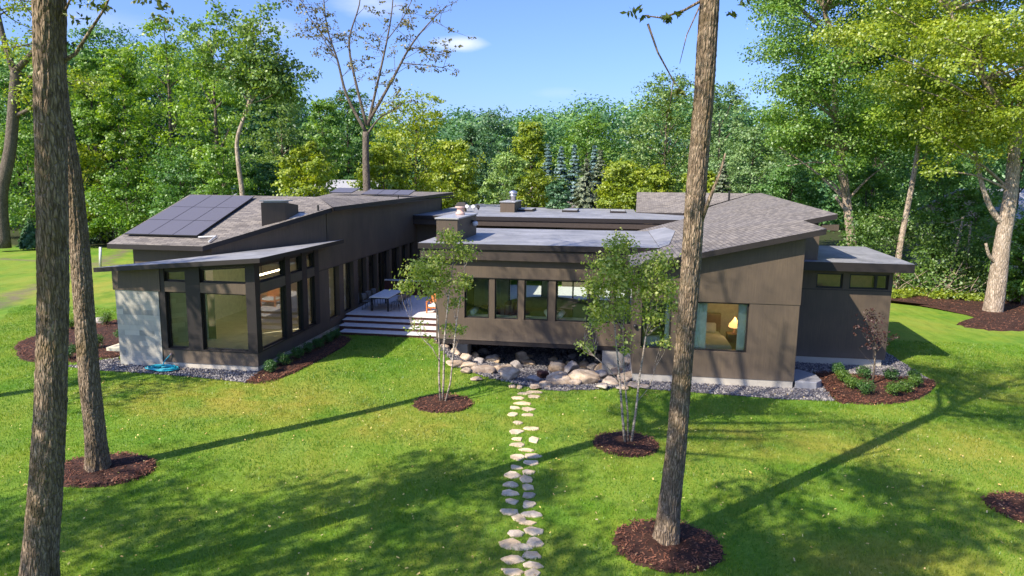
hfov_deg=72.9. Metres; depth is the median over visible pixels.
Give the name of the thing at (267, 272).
linear pendant
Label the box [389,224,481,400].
birch tree
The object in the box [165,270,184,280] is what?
window
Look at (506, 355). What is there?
gravel
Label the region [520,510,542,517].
stepping stone
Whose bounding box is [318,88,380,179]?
maple tree
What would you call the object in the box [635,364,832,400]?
gravel
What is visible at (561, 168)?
spruce tree
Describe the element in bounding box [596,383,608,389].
boulder
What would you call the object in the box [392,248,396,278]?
window
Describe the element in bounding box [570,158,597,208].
spruce tree
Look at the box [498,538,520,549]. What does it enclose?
stepping stone
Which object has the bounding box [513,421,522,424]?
stepping stone
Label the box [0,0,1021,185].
sky
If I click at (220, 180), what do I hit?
understory tree
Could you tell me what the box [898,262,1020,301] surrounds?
undergrowth
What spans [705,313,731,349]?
bed
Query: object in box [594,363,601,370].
boulder
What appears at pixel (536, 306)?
curved sofa
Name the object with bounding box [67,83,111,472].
ridged bark tree
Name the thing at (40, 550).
thick tree
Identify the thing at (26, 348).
mulch bed
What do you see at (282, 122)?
oak tree
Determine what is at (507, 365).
boulder
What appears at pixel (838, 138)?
tall maple tree
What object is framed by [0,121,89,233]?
understory tree
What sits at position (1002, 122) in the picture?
stout forked tree
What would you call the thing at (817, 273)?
window
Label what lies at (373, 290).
patio chair
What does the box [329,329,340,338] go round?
shrub
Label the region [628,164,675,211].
understory tree
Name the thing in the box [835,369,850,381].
shrub
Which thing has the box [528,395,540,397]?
stepping stone
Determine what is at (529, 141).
maple tree
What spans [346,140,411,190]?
locust tree
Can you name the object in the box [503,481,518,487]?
stepping stone
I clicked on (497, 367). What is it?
boulder
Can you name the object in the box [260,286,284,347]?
window
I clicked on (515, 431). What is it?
stepping stone
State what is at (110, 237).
undergrowth
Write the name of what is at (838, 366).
shrub
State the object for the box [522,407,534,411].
stepping stone
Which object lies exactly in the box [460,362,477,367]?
boulder
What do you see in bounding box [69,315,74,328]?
shrub
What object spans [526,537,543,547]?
stepping stone
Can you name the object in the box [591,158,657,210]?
understory tree
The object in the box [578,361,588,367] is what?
boulder
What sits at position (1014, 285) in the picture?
vine covered bush
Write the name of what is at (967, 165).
maple tree
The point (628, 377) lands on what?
boulder
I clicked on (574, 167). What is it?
spruce tree
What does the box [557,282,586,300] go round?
window
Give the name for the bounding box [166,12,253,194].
locust tree
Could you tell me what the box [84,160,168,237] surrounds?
understory tree
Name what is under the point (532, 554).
stepping stone
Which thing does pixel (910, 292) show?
ground cover
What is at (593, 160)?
spruce tree
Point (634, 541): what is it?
mulch bed
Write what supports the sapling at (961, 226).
on the ground at (910, 322)
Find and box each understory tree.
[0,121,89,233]
[31,143,120,240]
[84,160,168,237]
[137,142,219,217]
[190,142,256,195]
[228,160,286,195]
[478,151,532,206]
[514,169,566,207]
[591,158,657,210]
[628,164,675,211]
[673,170,723,192]
[708,123,796,195]
[749,159,830,208]
[832,166,902,247]
[880,161,979,271]
[933,183,1014,278]
[971,102,1023,254]
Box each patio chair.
[361,293,373,309]
[365,291,377,303]
[371,288,382,303]
[391,294,402,310]
[396,292,407,308]
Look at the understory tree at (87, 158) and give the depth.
68.49 m
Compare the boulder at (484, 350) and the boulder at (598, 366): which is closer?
the boulder at (598, 366)
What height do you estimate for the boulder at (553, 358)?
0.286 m
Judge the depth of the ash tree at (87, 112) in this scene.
71.24 m
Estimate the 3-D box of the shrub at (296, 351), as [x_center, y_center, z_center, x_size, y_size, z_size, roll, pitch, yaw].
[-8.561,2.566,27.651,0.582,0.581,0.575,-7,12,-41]
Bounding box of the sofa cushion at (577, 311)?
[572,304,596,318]
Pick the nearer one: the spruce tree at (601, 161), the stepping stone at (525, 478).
the stepping stone at (525, 478)
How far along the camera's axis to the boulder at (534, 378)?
25.85 m
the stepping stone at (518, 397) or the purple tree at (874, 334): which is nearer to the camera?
the stepping stone at (518, 397)
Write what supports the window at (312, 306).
in the modern house at (192, 287)
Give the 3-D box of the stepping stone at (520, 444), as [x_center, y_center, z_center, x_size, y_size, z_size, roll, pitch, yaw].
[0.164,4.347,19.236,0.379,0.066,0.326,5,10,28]
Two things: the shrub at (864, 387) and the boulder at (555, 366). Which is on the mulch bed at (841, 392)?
the shrub at (864, 387)
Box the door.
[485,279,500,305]
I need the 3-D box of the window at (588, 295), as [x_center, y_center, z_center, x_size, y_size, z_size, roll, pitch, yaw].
[3.019,0.578,29.452,2.340,1.770,0.090,2,9,8]
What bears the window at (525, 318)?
in the modern house at (192, 287)
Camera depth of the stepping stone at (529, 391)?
23.91 m
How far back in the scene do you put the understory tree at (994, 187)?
55.11 m
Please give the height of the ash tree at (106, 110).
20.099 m
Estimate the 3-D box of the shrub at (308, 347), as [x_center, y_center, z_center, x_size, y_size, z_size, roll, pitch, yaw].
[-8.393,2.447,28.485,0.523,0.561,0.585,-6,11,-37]
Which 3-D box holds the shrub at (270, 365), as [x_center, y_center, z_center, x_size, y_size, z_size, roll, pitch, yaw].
[-8.946,2.892,25.709,0.576,0.537,0.579,2,9,8]
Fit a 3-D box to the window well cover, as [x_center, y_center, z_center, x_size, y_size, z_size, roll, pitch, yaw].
[10.710,3.361,25.513,1.000,0.300,1.700,2,9,8]
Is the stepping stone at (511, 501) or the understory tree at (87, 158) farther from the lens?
the understory tree at (87, 158)
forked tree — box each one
[0,0,115,248]
[796,0,1023,311]
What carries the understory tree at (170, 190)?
on the ground at (910, 322)
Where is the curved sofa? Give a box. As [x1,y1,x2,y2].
[504,297,586,317]
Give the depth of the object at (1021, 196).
58.63 m
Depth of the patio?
33.88 m
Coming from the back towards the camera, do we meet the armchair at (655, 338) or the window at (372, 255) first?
the window at (372, 255)
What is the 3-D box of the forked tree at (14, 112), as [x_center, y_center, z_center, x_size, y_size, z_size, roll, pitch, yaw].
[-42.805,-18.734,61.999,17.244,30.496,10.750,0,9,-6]
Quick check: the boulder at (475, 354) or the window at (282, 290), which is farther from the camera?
the boulder at (475, 354)
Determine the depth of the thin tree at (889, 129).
46.02 m
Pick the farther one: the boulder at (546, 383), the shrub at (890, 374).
the shrub at (890, 374)
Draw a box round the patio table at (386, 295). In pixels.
[369,289,401,311]
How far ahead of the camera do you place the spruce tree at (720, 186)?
67.01 m
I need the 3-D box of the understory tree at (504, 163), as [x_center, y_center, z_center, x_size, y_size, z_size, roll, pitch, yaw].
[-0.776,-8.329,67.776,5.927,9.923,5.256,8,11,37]
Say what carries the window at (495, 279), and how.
in the modern house at (192, 287)
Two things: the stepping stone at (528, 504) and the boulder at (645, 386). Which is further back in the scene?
the boulder at (645, 386)
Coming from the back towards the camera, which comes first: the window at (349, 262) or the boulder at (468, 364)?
the window at (349, 262)
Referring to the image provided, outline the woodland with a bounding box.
[0,30,1023,232]
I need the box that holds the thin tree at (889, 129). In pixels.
[838,0,1016,289]
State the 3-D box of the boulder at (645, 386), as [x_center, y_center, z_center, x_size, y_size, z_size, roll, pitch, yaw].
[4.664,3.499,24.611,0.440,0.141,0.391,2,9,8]
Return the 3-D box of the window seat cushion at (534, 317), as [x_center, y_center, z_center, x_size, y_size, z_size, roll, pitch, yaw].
[1.124,1.380,30.341,6.200,0.180,0.650,2,9,8]
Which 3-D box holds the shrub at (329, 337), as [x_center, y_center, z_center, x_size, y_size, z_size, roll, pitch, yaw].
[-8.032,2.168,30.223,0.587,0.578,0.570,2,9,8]
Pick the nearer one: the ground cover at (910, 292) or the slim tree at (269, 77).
the ground cover at (910, 292)
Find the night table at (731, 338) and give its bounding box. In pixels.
[726,331,736,349]
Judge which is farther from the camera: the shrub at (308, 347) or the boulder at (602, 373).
the shrub at (308, 347)
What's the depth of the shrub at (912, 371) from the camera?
25.65 m
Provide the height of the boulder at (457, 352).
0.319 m
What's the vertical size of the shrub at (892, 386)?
0.562 m
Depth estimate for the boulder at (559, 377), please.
25.72 m
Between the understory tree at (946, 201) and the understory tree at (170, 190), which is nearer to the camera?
the understory tree at (946, 201)
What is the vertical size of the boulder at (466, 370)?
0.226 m
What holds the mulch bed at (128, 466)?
on the ground at (910, 322)
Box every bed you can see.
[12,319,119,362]
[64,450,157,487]
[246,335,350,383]
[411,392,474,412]
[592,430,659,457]
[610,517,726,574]
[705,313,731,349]
[810,371,937,405]
[891,295,1023,330]
[980,490,1023,522]
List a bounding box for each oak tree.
[240,98,312,184]
[612,66,720,192]
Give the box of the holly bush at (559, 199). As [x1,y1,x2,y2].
[544,179,574,229]
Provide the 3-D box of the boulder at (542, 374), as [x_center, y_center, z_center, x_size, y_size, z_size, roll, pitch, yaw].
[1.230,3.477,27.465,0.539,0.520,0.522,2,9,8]
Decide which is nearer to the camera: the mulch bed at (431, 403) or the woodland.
the mulch bed at (431, 403)
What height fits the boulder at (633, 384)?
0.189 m
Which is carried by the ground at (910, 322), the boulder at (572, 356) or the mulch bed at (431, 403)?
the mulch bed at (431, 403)
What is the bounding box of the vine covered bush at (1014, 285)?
[983,217,1023,304]
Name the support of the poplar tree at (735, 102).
on the ground at (910, 322)
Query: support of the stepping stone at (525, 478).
on the ground at (910, 322)
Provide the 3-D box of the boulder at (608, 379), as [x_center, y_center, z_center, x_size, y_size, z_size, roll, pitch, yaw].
[3.650,3.435,25.247,0.677,0.336,0.712,7,11,34]
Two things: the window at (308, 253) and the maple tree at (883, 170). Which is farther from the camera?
the maple tree at (883, 170)
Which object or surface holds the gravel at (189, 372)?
on the ground at (910, 322)
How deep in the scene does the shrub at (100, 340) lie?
28.90 m
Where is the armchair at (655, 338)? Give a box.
[642,335,661,346]
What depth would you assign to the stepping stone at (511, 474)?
17.18 m
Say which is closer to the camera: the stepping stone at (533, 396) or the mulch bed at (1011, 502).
the mulch bed at (1011, 502)
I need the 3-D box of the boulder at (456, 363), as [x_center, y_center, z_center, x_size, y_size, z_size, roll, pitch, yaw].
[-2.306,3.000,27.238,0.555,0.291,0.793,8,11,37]
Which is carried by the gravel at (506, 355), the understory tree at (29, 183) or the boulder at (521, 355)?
the boulder at (521, 355)
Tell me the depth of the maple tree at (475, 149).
89.54 m
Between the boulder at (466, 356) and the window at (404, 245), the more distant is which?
the window at (404, 245)
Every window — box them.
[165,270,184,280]
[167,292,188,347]
[201,267,244,283]
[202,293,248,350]
[259,260,282,281]
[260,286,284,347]
[290,256,299,272]
[291,281,301,333]
[307,253,311,267]
[307,276,313,325]
[330,267,335,317]
[345,262,350,310]
[359,258,363,303]
[369,255,373,299]
[379,251,386,290]
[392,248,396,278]
[402,245,404,279]
[409,243,411,276]
[465,278,488,317]
[495,279,517,318]
[509,280,541,299]
[524,280,548,320]
[555,281,610,322]
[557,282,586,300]
[640,300,671,348]
[694,302,748,351]
[816,273,842,287]
[849,274,888,289]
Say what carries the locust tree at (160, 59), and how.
on the ground at (910, 322)
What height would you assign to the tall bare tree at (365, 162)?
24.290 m
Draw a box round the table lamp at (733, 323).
[729,317,737,333]
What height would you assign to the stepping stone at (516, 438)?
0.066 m
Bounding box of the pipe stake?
[99,247,101,266]
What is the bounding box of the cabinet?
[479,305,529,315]
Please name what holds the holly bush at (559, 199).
on the ground at (910, 322)
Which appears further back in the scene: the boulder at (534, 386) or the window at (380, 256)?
the window at (380, 256)
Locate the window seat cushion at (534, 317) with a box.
[468,314,608,321]
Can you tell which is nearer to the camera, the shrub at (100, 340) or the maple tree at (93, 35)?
the shrub at (100, 340)
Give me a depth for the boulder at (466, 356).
29.34 m
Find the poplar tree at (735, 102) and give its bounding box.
[678,81,752,192]
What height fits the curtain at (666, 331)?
2.600 m
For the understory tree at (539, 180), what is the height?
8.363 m
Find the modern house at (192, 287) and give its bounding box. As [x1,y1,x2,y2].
[93,188,914,387]
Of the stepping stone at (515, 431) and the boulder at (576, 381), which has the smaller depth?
the stepping stone at (515, 431)
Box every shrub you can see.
[68,343,76,357]
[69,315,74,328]
[96,312,112,323]
[97,334,104,347]
[261,358,278,371]
[275,350,292,364]
[291,346,303,358]
[301,340,313,352]
[311,338,323,347]
[322,332,333,342]
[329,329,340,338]
[830,362,845,374]
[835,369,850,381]
[843,374,859,388]
[855,365,872,377]
[855,378,877,394]
[882,367,899,380]
[884,381,904,395]
[898,378,914,393]
[906,367,921,377]
[908,374,923,386]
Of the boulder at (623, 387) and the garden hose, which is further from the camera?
the garden hose
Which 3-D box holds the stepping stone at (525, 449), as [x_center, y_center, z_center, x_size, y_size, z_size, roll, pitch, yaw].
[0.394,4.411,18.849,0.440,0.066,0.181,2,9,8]
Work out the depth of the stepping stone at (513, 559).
13.38 m
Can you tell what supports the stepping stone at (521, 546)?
on the ground at (910, 322)
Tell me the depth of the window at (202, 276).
25.73 m
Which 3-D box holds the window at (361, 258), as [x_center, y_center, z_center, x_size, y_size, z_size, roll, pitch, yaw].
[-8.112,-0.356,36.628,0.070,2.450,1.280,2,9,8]
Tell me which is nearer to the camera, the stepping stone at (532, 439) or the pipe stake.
the stepping stone at (532, 439)
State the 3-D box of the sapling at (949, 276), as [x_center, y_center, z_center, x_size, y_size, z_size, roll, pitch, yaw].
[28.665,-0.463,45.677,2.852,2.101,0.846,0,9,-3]
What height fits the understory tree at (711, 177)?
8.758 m
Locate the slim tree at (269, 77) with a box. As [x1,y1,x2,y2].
[165,0,322,195]
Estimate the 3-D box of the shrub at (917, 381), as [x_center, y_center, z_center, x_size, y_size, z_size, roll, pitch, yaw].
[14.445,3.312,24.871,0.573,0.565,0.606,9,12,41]
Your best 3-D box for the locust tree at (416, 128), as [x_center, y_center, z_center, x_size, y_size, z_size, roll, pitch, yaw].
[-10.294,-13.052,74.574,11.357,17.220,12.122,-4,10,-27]
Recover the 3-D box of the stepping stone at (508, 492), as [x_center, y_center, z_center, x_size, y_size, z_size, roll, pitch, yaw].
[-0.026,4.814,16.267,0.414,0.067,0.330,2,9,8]
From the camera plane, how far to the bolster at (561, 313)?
30.05 m
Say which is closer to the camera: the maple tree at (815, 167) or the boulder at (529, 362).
the boulder at (529, 362)
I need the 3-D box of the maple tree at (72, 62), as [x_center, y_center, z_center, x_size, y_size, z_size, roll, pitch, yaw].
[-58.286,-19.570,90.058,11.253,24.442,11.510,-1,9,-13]
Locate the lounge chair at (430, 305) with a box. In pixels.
[426,294,435,312]
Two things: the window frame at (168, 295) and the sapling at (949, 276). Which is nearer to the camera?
the window frame at (168, 295)
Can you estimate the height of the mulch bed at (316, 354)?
0.171 m
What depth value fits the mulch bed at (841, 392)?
24.35 m
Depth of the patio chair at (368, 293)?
36.26 m
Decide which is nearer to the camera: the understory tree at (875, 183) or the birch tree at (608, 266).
the birch tree at (608, 266)
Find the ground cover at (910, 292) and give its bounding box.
[891,287,1020,301]
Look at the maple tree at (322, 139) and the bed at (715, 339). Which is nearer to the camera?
the bed at (715, 339)
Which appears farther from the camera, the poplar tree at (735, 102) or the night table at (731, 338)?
the poplar tree at (735, 102)
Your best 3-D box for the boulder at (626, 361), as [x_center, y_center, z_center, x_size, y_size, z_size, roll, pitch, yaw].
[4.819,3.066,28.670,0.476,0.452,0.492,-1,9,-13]
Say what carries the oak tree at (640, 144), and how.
on the ground at (910, 322)
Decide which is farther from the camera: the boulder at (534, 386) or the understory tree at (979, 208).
the understory tree at (979, 208)
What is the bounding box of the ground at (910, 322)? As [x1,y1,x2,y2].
[0,218,1023,575]
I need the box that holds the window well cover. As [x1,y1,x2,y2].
[792,369,821,388]
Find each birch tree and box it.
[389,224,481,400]
[573,227,680,441]
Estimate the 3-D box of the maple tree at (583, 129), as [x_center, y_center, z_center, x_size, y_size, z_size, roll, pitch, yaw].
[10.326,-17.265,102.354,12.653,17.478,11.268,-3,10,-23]
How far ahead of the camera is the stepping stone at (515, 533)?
14.37 m
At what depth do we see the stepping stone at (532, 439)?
19.55 m
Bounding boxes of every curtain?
[664,302,669,345]
[694,303,707,348]
[736,304,746,349]
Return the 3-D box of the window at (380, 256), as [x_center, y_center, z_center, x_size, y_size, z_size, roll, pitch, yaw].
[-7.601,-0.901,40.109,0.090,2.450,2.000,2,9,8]
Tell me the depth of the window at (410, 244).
46.12 m
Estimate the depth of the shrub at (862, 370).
25.90 m
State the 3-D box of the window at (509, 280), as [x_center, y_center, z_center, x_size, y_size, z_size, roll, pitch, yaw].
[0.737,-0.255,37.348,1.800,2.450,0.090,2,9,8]
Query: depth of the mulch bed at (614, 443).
19.15 m
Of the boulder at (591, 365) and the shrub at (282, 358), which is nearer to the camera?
the shrub at (282, 358)
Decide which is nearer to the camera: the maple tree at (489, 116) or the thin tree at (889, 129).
the thin tree at (889, 129)
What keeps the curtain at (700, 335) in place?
hanging from the modern house at (192, 287)
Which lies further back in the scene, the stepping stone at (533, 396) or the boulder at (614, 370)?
the boulder at (614, 370)
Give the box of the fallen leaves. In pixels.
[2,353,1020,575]
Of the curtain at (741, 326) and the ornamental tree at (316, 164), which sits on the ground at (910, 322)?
the ornamental tree at (316, 164)
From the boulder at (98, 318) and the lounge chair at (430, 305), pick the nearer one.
the boulder at (98, 318)
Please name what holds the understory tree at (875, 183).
on the ground at (910, 322)
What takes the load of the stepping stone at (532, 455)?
on the ground at (910, 322)
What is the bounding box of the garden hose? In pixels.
[145,355,179,371]
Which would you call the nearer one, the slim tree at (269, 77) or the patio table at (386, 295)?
the patio table at (386, 295)
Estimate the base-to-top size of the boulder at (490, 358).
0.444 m
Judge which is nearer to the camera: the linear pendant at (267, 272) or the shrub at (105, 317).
the linear pendant at (267, 272)
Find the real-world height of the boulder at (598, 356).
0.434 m
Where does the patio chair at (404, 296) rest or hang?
on the patio
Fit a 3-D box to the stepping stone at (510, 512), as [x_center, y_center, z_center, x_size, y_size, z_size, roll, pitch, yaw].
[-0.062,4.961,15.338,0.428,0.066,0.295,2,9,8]
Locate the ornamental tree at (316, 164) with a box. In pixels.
[271,141,343,196]
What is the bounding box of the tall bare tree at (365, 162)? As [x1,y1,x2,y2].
[282,0,476,190]
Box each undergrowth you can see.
[8,187,297,243]
[825,198,1023,299]
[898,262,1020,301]
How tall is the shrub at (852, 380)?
0.548 m
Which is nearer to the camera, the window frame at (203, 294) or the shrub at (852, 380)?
the shrub at (852, 380)
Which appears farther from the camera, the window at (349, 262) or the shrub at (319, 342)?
the window at (349, 262)
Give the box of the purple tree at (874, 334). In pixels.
[851,308,899,382]
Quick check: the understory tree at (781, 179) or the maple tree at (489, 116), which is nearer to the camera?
the understory tree at (781, 179)
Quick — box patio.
[339,279,435,338]
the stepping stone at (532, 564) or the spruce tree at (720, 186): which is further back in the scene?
the spruce tree at (720, 186)
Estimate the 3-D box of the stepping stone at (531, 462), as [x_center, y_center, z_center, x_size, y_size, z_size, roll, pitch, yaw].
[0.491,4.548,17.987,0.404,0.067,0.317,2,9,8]
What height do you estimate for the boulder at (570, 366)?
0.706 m
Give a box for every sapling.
[931,266,972,290]
[940,216,964,284]
[948,221,974,289]
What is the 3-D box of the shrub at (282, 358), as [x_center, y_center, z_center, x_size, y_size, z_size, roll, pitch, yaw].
[-8.739,2.710,26.692,0.661,0.592,0.719,2,9,8]
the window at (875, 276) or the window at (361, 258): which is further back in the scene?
the window at (361, 258)
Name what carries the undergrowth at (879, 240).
on the ground at (910, 322)
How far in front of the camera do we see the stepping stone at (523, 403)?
22.67 m
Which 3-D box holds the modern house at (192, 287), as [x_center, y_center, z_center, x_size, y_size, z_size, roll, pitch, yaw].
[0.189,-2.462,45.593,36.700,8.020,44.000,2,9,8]
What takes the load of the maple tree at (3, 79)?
on the ground at (910, 322)
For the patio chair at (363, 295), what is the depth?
35.49 m
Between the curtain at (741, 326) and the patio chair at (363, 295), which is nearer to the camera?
the curtain at (741, 326)
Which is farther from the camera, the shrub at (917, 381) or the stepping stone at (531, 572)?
the shrub at (917, 381)
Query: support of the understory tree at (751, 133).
on the ground at (910, 322)
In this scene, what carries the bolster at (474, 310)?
on the window seat cushion at (534, 317)
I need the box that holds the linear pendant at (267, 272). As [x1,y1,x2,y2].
[259,266,278,275]
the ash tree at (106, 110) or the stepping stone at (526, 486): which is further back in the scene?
the ash tree at (106, 110)
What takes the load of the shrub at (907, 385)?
on the mulch bed at (841, 392)
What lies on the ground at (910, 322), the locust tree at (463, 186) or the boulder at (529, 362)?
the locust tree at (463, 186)
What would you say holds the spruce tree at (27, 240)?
on the ground at (910, 322)
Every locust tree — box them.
[106,12,226,202]
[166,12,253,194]
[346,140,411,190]
[358,84,460,197]
[413,138,488,208]
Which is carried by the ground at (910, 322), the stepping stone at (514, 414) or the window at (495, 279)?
the stepping stone at (514, 414)
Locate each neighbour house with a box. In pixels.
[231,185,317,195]
[314,180,380,190]
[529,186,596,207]
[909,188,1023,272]
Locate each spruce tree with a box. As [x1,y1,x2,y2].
[15,218,35,249]
[542,144,553,178]
[553,146,572,195]
[564,144,581,205]
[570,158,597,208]
[588,146,598,196]
[590,150,611,208]
[713,161,732,192]
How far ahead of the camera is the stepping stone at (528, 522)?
14.83 m
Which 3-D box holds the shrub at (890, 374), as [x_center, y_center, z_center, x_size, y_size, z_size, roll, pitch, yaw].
[14.059,3.163,25.724,0.570,0.584,0.619,-7,12,-41]
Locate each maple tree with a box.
[0,59,33,228]
[6,48,102,167]
[67,18,163,200]
[285,97,360,183]
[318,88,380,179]
[443,124,499,202]
[465,109,516,200]
[507,119,557,204]
[538,112,627,184]
[735,0,926,244]
[749,64,828,204]
[820,78,909,230]
[889,55,1007,225]
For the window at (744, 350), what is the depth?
24.78 m
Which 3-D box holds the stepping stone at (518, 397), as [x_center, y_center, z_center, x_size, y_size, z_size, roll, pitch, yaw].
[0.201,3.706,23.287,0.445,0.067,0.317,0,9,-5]
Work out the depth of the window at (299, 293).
29.52 m
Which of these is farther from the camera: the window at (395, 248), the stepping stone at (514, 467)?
the window at (395, 248)
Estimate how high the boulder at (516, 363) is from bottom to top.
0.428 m
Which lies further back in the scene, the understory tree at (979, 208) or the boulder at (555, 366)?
the understory tree at (979, 208)
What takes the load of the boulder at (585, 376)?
on the gravel at (506, 355)
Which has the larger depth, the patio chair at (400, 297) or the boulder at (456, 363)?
the patio chair at (400, 297)
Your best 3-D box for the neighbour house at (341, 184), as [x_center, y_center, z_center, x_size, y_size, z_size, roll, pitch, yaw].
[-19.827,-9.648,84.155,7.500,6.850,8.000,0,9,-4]
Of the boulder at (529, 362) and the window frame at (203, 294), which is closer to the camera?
the window frame at (203, 294)
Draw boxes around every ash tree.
[67,55,119,242]
[88,47,156,208]
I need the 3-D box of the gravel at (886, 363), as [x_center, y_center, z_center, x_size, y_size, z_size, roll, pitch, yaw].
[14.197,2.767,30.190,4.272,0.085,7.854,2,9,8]
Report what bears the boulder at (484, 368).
on the gravel at (506, 355)
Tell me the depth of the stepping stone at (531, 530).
14.49 m
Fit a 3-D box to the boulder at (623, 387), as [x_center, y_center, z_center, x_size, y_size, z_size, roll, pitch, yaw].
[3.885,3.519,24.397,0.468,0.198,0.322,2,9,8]
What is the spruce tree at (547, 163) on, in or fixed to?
on the ground at (910, 322)
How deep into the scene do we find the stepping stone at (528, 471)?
17.40 m
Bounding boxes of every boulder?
[96,317,107,323]
[446,360,462,367]
[451,348,461,354]
[460,353,472,360]
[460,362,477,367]
[460,367,471,372]
[470,376,482,380]
[471,352,478,357]
[471,365,495,372]
[474,357,484,362]
[478,348,488,353]
[485,354,498,361]
[494,365,503,372]
[497,367,519,379]
[500,364,512,366]
[510,360,522,367]
[515,351,528,360]
[521,359,534,365]
[525,375,540,381]
[530,383,541,388]
[537,370,548,378]
[539,381,552,386]
[546,371,570,384]
[547,362,565,371]
[548,356,557,361]
[564,360,578,372]
[568,353,576,358]
[568,369,599,384]
[568,379,581,384]
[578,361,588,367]
[586,363,597,368]
[594,354,601,361]
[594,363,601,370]
[595,369,608,377]
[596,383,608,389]
[602,375,622,384]
[609,367,622,375]
[616,384,628,389]
[617,373,631,382]
[622,357,629,365]
[628,381,637,387]
[639,384,649,388]
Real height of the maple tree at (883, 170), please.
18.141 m
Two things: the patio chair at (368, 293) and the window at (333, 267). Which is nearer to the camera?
the window at (333, 267)
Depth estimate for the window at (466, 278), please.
30.14 m
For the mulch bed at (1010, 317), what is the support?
on the ground at (910, 322)
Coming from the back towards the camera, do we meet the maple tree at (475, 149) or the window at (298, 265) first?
the maple tree at (475, 149)
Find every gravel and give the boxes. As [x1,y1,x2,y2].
[69,357,257,382]
[434,338,635,390]
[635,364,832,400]
[802,352,927,378]
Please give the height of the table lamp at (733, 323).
0.680 m
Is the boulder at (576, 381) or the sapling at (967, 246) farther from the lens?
the sapling at (967, 246)
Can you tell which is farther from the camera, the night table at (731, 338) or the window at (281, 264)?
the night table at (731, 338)
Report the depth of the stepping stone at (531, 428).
20.41 m
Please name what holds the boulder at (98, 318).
on the mulch bed at (26, 348)
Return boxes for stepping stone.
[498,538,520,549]
[500,509,517,515]
[500,555,524,564]
[501,489,518,495]
[501,568,523,575]
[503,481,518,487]
[504,471,520,478]
[505,498,518,504]
[507,412,517,416]
[507,530,524,536]
[509,429,524,433]
[509,442,524,447]
[510,454,524,460]
[510,543,532,550]
[511,396,524,399]
[511,465,522,469]
[511,513,525,521]
[512,437,521,440]
[513,401,530,404]
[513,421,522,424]
[518,448,533,451]
[519,475,532,482]
[519,520,536,525]
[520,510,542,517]
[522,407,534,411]
[522,469,534,474]
[522,483,533,490]
[522,492,535,498]
[522,551,541,558]
[523,460,538,465]
[523,500,535,508]
[523,561,543,568]
[524,427,538,430]
[524,526,543,535]
[524,568,540,575]
[525,453,541,458]
[526,390,542,393]
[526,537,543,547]
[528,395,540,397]
[529,436,538,443]
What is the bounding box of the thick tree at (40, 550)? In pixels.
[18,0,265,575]
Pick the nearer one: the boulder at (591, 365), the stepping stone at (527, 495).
the stepping stone at (527, 495)
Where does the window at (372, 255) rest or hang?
in the modern house at (192, 287)
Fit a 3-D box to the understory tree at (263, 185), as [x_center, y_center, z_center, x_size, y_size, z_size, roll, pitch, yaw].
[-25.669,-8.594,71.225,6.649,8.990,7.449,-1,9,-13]
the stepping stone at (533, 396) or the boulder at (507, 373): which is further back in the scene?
the boulder at (507, 373)
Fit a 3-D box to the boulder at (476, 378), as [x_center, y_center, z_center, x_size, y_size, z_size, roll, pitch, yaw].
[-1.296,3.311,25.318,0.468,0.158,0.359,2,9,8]
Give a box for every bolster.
[470,306,478,314]
[557,310,564,318]
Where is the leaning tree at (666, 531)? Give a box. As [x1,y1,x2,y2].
[619,0,749,545]
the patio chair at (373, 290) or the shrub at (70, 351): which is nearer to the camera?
the shrub at (70, 351)
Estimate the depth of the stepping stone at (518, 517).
15.04 m
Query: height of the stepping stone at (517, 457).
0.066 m
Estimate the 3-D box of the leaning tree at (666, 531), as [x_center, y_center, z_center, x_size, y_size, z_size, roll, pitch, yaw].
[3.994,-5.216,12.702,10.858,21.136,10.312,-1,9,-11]
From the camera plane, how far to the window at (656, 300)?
25.20 m
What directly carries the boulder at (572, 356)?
on the gravel at (506, 355)

